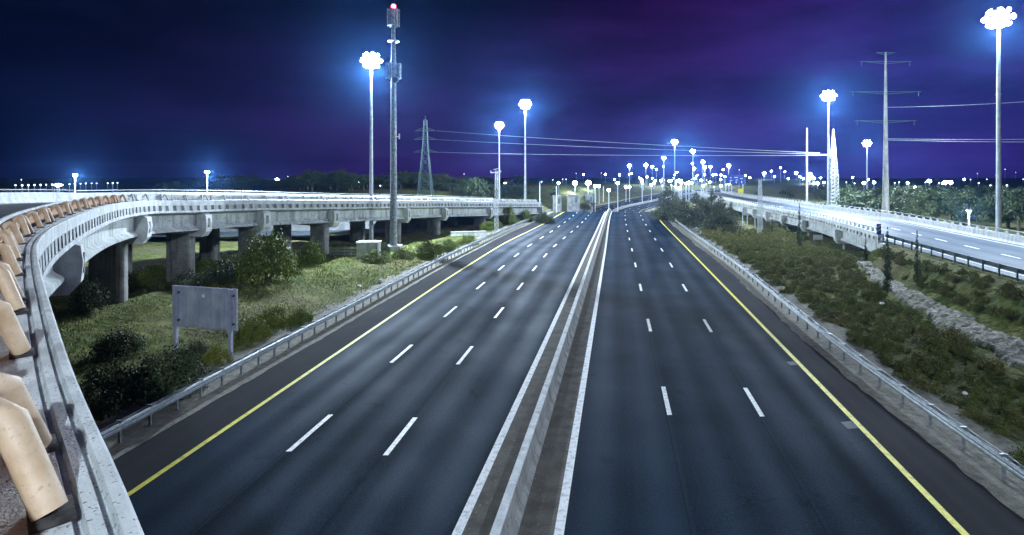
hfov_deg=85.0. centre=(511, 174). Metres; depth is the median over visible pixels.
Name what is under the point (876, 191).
broadleaf tree
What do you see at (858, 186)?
broadleaf tree
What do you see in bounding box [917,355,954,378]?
shrub
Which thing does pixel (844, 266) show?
shrub
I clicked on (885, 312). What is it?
shrub
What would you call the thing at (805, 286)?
shrub
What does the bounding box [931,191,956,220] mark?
broadleaf tree
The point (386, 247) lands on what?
shrub
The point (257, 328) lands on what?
shrub
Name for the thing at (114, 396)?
shrub
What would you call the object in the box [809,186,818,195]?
broadleaf tree
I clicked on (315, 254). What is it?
shrub
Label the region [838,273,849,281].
shrub
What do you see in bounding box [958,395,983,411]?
shrub
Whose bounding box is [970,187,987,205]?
broadleaf tree
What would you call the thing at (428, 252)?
shrub
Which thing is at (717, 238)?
shrub
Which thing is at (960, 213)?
broadleaf tree
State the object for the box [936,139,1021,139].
power line
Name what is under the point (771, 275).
shrub
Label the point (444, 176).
broadleaf tree
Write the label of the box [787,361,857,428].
asphalt repair patches
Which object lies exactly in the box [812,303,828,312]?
shrub
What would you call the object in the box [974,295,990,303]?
shrub
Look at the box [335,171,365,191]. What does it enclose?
broadleaf tree
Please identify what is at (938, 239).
ramp lane markings
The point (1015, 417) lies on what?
shrub
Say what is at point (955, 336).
shrub
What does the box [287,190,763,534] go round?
white lane markings
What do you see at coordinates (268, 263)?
shrub
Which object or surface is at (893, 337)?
shrub
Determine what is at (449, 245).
shrub
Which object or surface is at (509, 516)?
concrete barrier
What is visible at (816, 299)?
shrub
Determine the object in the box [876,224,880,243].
hazard marker
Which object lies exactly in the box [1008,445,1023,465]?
shrub
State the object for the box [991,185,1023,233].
broadleaf tree
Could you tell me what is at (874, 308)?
shrub
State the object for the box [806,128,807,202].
steel pole
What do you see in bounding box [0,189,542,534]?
curved viaduct
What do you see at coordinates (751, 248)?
shrub
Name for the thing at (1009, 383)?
shrub
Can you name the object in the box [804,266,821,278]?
shrub
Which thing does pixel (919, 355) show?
shrub
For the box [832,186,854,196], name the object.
broadleaf tree
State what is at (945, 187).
broadleaf tree
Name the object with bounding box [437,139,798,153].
power line
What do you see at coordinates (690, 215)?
pine tree
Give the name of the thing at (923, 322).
shrub
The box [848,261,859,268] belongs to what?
shrub
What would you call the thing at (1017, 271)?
guardrail
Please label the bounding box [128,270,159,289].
shrub
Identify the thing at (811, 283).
shrub
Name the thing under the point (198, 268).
shrub
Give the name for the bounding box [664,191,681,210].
pine tree
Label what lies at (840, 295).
shrub
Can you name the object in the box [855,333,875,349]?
shrub
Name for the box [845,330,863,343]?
shrub
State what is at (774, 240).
shrub
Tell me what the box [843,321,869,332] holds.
shrub
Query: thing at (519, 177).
broadleaf tree
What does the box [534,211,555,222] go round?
shrub
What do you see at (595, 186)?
distant lamp
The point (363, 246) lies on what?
concrete chamber
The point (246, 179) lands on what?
broadleaf tree
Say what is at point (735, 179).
road sign
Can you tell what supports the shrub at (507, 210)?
on the ground at (150, 250)
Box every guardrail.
[99,209,550,442]
[672,217,1023,481]
[885,234,1023,280]
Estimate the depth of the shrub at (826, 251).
65.99 m
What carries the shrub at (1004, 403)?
on the ground at (150, 250)
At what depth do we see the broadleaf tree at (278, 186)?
240.78 m
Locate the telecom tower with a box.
[385,4,402,250]
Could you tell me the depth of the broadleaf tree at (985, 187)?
159.30 m
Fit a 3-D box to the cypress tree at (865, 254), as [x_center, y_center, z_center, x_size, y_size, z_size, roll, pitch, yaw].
[36.743,7.664,58.012,0.466,3.205,0.536,0,0,3]
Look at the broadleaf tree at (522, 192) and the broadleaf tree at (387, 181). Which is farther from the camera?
the broadleaf tree at (522, 192)
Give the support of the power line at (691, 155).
hanging from the lattice pylon
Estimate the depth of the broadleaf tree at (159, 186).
217.74 m
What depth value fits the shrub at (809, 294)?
43.08 m
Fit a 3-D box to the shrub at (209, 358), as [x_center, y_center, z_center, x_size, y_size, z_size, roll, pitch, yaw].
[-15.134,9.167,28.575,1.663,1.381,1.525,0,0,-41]
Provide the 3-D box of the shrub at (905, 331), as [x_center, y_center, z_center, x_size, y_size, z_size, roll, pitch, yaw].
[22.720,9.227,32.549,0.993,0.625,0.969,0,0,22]
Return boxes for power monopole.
[850,52,920,212]
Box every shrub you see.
[66,277,110,316]
[75,356,147,418]
[89,326,147,362]
[112,341,213,406]
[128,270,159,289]
[140,262,165,277]
[164,268,210,289]
[178,338,209,359]
[195,258,217,273]
[196,258,247,285]
[199,342,234,367]
[225,228,306,286]
[234,313,272,343]
[253,304,297,329]
[288,305,312,326]
[298,237,326,265]
[356,248,390,263]
[381,240,390,252]
[390,246,414,259]
[411,239,443,260]
[437,238,460,252]
[456,217,473,224]
[457,234,479,244]
[478,220,496,229]
[490,218,502,227]
[497,203,515,222]
[503,214,519,223]
[517,207,534,222]
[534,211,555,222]
[711,235,721,242]
[722,243,735,249]
[732,242,745,255]
[739,255,751,262]
[745,243,756,251]
[747,255,761,263]
[750,263,764,269]
[756,266,770,274]
[759,265,778,278]
[766,263,780,271]
[768,272,787,281]
[770,259,784,269]
[771,237,779,242]
[771,277,785,285]
[778,268,787,274]
[778,284,795,293]
[783,257,800,267]
[784,270,799,279]
[790,277,800,284]
[791,266,806,273]
[794,263,808,271]
[794,272,812,281]
[795,287,804,295]
[795,289,814,299]
[796,276,817,288]
[798,296,811,302]
[799,283,810,290]
[800,242,815,249]
[801,255,822,265]
[802,275,820,283]
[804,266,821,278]
[805,240,817,247]
[808,302,817,309]
[811,297,824,305]
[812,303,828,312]
[813,304,835,318]
[814,281,835,291]
[815,290,826,296]
[817,246,831,254]
[818,294,842,308]
[820,317,832,322]
[821,257,836,266]
[825,274,836,279]
[827,249,845,258]
[828,280,845,287]
[832,312,860,326]
[833,287,856,298]
[834,291,848,300]
[835,261,850,270]
[837,268,853,277]
[838,254,858,262]
[838,255,855,265]
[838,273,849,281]
[839,294,858,305]
[839,310,855,320]
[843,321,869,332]
[844,272,867,283]
[845,324,864,336]
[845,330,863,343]
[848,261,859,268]
[852,268,867,275]
[854,300,867,310]
[855,279,869,289]
[855,309,879,325]
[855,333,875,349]
[860,287,886,302]
[865,280,882,291]
[869,306,879,311]
[869,312,897,330]
[871,340,892,355]
[873,244,886,257]
[875,300,892,309]
[876,290,887,296]
[877,353,900,366]
[878,351,893,359]
[879,308,893,315]
[881,247,895,259]
[883,300,905,312]
[883,328,906,342]
[886,339,899,348]
[890,314,912,325]
[891,344,912,353]
[891,360,923,379]
[894,254,906,265]
[895,249,907,256]
[895,320,915,333]
[895,328,911,337]
[895,356,919,371]
[898,305,922,320]
[905,259,915,264]
[907,349,935,363]
[907,356,918,366]
[908,372,946,394]
[910,313,935,327]
[912,258,932,270]
[913,325,938,337]
[913,333,954,357]
[916,279,926,288]
[917,273,926,280]
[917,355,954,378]
[921,324,938,332]
[924,279,941,289]
[929,261,952,273]
[931,281,955,294]
[937,326,951,336]
[938,323,975,349]
[938,393,961,405]
[943,273,960,282]
[946,291,957,297]
[952,293,969,305]
[952,346,979,357]
[953,366,989,383]
[954,268,968,274]
[955,352,975,361]
[955,405,985,422]
[958,379,995,401]
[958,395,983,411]
[959,269,981,282]
[965,352,1006,373]
[966,300,986,312]
[970,276,988,288]
[970,290,984,296]
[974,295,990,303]
[976,413,1009,434]
[981,274,995,282]
[982,303,999,314]
[986,394,1015,412]
[993,279,1022,299]
[993,304,1021,319]
[997,405,1023,428]
[1001,377,1023,389]
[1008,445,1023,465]
[1014,313,1023,326]
[1015,400,1023,410]
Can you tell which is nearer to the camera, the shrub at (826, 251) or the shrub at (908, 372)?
the shrub at (908, 372)
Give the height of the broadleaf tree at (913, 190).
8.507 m
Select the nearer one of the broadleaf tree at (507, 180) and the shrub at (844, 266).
the shrub at (844, 266)
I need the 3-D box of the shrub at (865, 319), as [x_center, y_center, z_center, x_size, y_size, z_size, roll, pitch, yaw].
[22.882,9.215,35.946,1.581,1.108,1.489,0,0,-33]
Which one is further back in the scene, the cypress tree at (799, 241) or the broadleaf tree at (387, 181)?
the broadleaf tree at (387, 181)
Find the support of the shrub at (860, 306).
on the ground at (150, 250)
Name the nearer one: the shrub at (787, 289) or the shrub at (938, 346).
the shrub at (938, 346)
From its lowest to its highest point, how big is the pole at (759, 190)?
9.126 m
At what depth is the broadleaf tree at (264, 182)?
278.61 m
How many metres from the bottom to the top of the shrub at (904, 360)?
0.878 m
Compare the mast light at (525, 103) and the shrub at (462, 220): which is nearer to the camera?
the shrub at (462, 220)
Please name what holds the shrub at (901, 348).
on the ground at (150, 250)
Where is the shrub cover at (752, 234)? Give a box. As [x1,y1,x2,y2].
[696,224,804,243]
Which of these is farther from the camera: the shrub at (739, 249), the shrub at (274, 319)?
the shrub at (739, 249)
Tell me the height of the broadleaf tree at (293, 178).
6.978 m
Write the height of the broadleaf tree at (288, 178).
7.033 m
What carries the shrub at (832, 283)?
on the ground at (150, 250)
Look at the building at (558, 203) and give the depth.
170.00 m
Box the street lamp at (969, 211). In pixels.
[965,210,972,222]
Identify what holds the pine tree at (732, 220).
on the ground at (150, 250)
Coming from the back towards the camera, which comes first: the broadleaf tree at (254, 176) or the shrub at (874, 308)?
the broadleaf tree at (254, 176)
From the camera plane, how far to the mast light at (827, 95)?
116.82 m
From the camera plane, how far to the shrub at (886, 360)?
28.49 m
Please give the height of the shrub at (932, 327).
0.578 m
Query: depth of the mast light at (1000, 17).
62.84 m
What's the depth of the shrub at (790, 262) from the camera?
56.83 m
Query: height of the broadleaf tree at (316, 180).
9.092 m
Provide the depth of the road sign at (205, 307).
29.44 m
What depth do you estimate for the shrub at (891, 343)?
30.97 m
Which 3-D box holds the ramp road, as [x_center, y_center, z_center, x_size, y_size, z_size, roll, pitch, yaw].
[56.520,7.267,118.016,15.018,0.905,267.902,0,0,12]
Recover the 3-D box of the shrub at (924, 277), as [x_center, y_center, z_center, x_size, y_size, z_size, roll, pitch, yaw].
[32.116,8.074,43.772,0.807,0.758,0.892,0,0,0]
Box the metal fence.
[329,246,356,256]
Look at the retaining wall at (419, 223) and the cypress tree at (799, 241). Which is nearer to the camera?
the cypress tree at (799, 241)
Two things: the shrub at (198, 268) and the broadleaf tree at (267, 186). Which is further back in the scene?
the broadleaf tree at (267, 186)
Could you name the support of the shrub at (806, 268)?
on the ground at (150, 250)
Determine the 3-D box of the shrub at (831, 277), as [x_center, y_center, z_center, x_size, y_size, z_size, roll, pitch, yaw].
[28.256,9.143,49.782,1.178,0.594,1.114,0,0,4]
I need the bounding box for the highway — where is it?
[113,190,1023,534]
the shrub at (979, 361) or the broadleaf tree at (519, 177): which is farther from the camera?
the broadleaf tree at (519, 177)
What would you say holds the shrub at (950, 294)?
on the ground at (150, 250)
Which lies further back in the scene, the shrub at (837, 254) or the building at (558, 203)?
the building at (558, 203)
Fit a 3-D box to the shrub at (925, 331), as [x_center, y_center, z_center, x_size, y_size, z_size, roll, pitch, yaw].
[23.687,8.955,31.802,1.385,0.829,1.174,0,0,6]
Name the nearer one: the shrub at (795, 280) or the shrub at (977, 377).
the shrub at (977, 377)
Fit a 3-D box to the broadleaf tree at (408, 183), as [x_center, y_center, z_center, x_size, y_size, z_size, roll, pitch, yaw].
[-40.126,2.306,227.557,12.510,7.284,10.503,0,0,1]
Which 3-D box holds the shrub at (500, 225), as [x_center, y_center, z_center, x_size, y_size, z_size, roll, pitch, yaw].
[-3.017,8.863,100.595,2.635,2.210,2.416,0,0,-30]
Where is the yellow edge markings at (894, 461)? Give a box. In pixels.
[128,195,968,534]
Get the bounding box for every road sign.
[172,285,237,361]
[727,175,744,190]
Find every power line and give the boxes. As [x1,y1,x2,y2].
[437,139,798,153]
[443,152,818,155]
[445,131,811,152]
[902,140,987,141]
[918,102,1014,106]
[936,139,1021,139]
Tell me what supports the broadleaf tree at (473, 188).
on the ground at (150, 250)
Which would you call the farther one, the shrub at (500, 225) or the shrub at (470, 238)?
the shrub at (500, 225)
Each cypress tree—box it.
[796,203,802,248]
[863,236,867,260]
[882,227,893,292]
[913,230,921,282]
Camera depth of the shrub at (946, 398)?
23.73 m
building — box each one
[552,195,561,211]
[566,195,579,211]
[585,194,592,211]
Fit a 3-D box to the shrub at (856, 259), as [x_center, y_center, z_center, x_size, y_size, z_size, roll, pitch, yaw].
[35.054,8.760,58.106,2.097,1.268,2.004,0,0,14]
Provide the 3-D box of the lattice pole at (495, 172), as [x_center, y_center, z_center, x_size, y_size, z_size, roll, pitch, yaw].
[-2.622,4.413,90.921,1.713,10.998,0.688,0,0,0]
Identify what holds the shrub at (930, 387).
on the ground at (150, 250)
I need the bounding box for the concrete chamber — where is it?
[356,240,381,258]
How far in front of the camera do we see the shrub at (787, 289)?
45.82 m
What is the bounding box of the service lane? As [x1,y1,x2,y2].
[151,227,416,236]
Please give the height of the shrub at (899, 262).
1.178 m
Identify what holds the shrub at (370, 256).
on the ground at (150, 250)
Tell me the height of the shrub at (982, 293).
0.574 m
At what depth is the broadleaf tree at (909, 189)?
103.71 m
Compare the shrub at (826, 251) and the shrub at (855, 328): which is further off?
the shrub at (826, 251)
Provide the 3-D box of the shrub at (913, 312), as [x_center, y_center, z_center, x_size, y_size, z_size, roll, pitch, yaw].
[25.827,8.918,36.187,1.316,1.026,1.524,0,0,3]
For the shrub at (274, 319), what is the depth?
35.49 m
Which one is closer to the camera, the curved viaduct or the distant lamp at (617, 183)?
the curved viaduct
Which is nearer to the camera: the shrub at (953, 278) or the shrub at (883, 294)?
the shrub at (953, 278)
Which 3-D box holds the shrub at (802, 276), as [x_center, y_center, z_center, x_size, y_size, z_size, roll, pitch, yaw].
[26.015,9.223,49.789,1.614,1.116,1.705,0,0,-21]
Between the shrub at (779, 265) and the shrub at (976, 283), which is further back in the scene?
the shrub at (779, 265)
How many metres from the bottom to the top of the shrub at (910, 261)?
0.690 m
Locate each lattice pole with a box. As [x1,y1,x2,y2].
[491,168,500,233]
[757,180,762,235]
[819,129,838,205]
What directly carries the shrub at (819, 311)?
on the ground at (150, 250)
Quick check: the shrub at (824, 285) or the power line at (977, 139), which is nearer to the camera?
the shrub at (824, 285)
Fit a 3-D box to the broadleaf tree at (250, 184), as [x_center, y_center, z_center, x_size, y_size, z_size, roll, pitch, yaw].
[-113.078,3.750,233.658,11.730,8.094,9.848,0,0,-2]
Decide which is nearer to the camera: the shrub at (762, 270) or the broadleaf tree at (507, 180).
the shrub at (762, 270)
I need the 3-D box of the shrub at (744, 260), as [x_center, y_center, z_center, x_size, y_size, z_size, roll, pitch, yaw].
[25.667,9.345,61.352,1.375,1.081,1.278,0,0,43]
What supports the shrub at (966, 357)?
on the ground at (150, 250)
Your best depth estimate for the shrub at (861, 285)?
44.97 m
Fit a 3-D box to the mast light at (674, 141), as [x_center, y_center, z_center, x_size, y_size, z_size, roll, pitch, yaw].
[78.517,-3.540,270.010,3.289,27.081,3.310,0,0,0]
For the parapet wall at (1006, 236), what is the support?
on the ramp bridge
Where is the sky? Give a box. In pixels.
[0,0,1023,177]
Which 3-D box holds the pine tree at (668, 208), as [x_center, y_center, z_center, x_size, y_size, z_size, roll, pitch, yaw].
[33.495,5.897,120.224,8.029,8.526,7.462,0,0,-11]
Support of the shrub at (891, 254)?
on the ground at (150, 250)
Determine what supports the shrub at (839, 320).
on the ground at (150, 250)
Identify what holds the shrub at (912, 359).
on the ground at (150, 250)
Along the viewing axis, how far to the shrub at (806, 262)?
56.01 m
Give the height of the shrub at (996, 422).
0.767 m
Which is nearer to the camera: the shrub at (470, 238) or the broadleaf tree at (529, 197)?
the shrub at (470, 238)
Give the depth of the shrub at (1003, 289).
33.98 m
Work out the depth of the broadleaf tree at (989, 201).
102.44 m
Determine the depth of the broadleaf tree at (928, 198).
101.81 m
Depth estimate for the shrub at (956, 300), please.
36.82 m
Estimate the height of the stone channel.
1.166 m
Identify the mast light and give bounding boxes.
[360,51,382,239]
[495,121,503,201]
[519,99,530,199]
[671,139,677,192]
[820,90,836,205]
[862,140,871,189]
[981,7,1015,231]
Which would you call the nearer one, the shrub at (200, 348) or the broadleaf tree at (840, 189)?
the shrub at (200, 348)
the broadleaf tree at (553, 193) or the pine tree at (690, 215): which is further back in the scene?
the broadleaf tree at (553, 193)
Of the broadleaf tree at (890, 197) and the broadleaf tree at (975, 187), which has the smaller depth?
the broadleaf tree at (890, 197)
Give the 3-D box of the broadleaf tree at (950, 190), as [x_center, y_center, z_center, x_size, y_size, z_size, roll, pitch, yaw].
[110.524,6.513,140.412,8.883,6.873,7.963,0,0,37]
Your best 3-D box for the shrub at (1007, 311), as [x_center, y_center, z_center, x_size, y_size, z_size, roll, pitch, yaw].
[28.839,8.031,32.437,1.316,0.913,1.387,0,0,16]
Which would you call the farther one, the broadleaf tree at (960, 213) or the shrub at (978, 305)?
the broadleaf tree at (960, 213)
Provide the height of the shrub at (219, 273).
2.529 m
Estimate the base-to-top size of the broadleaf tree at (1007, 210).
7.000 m
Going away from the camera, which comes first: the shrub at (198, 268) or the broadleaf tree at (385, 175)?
the shrub at (198, 268)
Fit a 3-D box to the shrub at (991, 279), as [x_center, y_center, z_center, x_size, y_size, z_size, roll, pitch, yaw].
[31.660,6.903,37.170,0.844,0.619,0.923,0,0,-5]
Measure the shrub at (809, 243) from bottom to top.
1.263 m
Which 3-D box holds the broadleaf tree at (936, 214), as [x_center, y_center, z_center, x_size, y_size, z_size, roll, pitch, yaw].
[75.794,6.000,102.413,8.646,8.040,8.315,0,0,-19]
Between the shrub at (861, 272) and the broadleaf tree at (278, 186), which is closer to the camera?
the shrub at (861, 272)
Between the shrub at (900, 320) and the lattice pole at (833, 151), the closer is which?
the shrub at (900, 320)
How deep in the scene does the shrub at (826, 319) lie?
36.78 m
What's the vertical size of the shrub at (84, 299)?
2.949 m
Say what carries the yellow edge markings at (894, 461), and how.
on the highway
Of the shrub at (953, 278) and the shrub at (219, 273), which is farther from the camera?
the shrub at (219, 273)
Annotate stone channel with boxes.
[857,257,1023,370]
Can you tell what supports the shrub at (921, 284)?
on the ground at (150, 250)
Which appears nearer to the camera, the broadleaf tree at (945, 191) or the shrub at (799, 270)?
the shrub at (799, 270)
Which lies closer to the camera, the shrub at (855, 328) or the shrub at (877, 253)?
the shrub at (855, 328)
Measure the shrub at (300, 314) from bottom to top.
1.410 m
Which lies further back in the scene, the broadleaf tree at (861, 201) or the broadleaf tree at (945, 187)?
the broadleaf tree at (945, 187)
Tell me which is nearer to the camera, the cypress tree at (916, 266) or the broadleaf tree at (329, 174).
the cypress tree at (916, 266)
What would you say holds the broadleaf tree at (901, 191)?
on the ground at (150, 250)
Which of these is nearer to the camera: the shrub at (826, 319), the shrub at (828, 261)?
the shrub at (826, 319)
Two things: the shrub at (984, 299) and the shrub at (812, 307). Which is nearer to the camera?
the shrub at (984, 299)
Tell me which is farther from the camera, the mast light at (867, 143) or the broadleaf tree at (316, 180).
the broadleaf tree at (316, 180)
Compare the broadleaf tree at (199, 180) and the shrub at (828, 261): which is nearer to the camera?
the shrub at (828, 261)
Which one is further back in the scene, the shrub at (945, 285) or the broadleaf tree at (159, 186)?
the broadleaf tree at (159, 186)
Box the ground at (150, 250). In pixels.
[0,178,1023,447]
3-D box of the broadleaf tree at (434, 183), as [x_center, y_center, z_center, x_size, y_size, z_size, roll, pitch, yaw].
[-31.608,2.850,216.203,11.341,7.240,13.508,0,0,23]
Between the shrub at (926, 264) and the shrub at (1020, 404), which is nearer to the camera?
the shrub at (1020, 404)
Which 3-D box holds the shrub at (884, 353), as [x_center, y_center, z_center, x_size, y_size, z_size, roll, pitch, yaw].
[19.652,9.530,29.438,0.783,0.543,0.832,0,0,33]
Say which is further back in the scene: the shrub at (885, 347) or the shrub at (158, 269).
the shrub at (158, 269)
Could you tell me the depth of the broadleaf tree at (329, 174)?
225.60 m
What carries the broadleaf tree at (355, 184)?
on the ground at (150, 250)
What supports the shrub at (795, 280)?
on the ground at (150, 250)
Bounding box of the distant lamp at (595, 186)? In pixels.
[594,185,596,211]
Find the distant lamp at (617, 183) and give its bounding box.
[616,182,618,211]
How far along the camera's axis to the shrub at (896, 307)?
37.74 m
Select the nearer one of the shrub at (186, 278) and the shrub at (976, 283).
the shrub at (976, 283)
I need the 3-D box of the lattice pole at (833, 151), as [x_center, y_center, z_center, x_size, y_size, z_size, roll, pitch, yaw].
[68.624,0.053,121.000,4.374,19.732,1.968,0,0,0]
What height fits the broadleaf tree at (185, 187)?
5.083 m
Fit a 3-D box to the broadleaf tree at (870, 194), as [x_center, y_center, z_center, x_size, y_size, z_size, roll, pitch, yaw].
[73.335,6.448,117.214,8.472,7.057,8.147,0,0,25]
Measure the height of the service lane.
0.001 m
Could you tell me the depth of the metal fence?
64.31 m
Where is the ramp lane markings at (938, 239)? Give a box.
[731,195,1023,275]
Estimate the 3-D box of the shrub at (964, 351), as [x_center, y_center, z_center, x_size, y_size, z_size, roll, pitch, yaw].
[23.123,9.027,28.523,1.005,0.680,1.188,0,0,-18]
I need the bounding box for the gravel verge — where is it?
[97,190,1023,517]
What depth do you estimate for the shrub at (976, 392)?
23.85 m
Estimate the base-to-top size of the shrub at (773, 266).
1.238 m
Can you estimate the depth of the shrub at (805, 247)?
69.42 m
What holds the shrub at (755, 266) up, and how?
on the ground at (150, 250)
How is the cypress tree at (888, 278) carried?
on the ground at (150, 250)
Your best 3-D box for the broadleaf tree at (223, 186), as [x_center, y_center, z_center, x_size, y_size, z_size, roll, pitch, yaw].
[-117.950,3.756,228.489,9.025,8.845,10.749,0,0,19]
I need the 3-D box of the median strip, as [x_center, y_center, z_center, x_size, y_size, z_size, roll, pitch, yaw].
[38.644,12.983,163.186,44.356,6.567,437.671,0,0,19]
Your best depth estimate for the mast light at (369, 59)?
76.81 m
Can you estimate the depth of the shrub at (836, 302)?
40.33 m
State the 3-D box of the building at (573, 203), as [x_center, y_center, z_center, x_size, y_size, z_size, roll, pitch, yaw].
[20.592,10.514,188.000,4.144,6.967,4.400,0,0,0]
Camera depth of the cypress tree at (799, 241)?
73.91 m
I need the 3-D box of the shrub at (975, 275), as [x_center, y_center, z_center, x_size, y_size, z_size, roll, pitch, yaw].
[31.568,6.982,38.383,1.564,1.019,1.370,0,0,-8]
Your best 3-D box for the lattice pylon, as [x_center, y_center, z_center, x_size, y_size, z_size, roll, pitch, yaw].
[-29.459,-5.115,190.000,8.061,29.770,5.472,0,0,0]
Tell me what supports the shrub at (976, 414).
on the ground at (150, 250)
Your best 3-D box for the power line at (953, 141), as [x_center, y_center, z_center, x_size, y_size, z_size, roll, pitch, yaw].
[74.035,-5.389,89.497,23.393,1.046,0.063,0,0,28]
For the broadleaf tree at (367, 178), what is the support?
on the ground at (150, 250)
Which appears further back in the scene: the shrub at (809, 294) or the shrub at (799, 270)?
the shrub at (799, 270)
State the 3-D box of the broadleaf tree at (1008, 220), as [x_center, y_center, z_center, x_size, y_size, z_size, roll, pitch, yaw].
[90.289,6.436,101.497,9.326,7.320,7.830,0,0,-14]
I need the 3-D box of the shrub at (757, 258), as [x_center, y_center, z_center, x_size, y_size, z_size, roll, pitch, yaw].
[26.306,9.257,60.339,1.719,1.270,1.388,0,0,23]
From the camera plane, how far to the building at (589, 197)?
202.00 m
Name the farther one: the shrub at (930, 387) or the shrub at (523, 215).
the shrub at (523, 215)
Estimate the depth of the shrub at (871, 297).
41.16 m
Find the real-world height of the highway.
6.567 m
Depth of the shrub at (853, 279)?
47.41 m
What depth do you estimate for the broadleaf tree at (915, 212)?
94.13 m
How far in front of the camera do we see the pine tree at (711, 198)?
97.77 m
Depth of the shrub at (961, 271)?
40.05 m
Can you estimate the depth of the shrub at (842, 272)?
50.06 m
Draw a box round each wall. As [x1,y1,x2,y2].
[220,218,426,231]
[451,231,485,236]
[721,190,1023,245]
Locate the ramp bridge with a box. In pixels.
[692,190,898,251]
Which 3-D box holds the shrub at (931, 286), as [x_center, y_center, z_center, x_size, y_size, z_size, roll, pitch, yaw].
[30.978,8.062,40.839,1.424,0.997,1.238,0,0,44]
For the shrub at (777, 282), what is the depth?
48.81 m
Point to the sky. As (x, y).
(89, 88)
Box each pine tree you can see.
[649,183,680,220]
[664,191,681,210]
[665,197,693,221]
[674,192,704,226]
[687,188,729,228]
[700,195,738,231]
[719,202,746,232]
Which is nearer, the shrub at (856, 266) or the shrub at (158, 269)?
the shrub at (158, 269)
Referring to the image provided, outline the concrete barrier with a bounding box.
[489,192,690,534]
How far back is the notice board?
77.97 m
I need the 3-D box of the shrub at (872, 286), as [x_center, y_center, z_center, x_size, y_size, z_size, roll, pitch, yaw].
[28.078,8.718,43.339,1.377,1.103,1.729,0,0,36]
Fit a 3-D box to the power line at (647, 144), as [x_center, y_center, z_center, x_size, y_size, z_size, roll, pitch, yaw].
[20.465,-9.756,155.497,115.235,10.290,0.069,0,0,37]
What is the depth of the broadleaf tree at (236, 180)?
231.75 m
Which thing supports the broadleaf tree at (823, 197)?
on the ground at (150, 250)
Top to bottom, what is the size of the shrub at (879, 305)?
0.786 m
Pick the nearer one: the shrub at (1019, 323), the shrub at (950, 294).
the shrub at (1019, 323)
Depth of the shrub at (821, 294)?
43.91 m
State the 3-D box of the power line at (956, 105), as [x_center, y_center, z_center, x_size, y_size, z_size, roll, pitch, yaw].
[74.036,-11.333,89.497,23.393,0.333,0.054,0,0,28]
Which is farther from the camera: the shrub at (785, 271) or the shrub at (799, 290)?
the shrub at (785, 271)
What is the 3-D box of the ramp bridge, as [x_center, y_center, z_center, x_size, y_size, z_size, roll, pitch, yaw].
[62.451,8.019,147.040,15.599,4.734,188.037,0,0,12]
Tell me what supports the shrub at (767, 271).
on the ground at (150, 250)
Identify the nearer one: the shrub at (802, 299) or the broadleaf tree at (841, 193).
the shrub at (802, 299)
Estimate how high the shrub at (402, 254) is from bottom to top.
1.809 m
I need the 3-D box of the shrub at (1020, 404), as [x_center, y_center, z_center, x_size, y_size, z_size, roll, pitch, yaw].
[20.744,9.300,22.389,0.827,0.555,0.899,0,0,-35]
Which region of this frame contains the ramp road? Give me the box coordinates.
[697,192,1023,279]
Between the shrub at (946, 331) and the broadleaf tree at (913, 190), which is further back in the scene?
the broadleaf tree at (913, 190)
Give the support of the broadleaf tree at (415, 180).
on the ground at (150, 250)
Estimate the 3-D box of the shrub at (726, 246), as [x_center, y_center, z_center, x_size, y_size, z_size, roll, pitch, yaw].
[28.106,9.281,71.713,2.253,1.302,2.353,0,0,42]
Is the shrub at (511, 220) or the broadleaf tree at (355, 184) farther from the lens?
the broadleaf tree at (355, 184)
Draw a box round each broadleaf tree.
[153,181,189,191]
[175,183,198,191]
[189,178,210,191]
[190,181,218,191]
[210,174,236,191]
[217,176,244,192]
[226,174,255,192]
[237,177,258,191]
[241,173,264,190]
[259,178,272,190]
[262,180,286,190]
[266,179,288,190]
[277,177,299,189]
[286,174,314,190]
[290,174,315,189]
[295,168,328,191]
[317,172,342,189]
[319,168,348,189]
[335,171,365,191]
[335,174,368,190]
[354,173,376,189]
[374,173,389,186]
[381,171,409,185]
[389,171,418,188]
[403,171,424,187]
[409,172,434,188]
[413,173,444,190]
[432,173,453,190]
[435,177,463,191]
[453,178,469,197]
[464,176,487,197]
[474,176,491,182]
[478,182,501,197]
[490,185,514,198]
[500,181,523,197]
[503,178,523,185]
[509,175,530,186]
[517,193,541,201]
[518,187,534,195]
[549,188,559,195]
[580,200,594,210]
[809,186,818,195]
[813,190,826,201]
[819,189,834,200]
[830,184,856,207]
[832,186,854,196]
[834,193,879,211]
[839,189,881,211]
[847,184,866,194]
[864,187,881,202]
[875,185,911,207]
[889,186,923,212]
[891,185,926,214]
[893,188,939,217]
[893,190,938,220]
[894,183,934,215]
[897,185,954,219]
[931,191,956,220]
[936,184,958,203]
[938,187,970,204]
[939,188,975,220]
[942,185,990,225]
[961,185,986,198]
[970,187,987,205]
[978,183,992,193]
[980,194,1013,218]
[982,185,1015,194]
[982,190,1023,227]
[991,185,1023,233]
[1001,204,1023,221]
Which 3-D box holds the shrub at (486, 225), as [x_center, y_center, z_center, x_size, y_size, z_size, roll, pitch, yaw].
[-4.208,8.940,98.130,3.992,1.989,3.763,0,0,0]
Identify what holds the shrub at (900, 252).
on the ground at (150, 250)
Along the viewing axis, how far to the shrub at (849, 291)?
42.93 m
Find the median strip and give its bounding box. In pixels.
[462,190,708,534]
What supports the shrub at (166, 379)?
on the ground at (150, 250)
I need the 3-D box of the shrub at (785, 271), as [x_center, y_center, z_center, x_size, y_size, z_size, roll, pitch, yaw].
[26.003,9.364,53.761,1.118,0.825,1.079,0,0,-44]
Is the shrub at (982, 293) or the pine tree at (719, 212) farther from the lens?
the pine tree at (719, 212)
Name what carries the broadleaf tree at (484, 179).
on the ground at (150, 250)
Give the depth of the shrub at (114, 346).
29.21 m
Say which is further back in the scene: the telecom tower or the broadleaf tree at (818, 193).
the broadleaf tree at (818, 193)

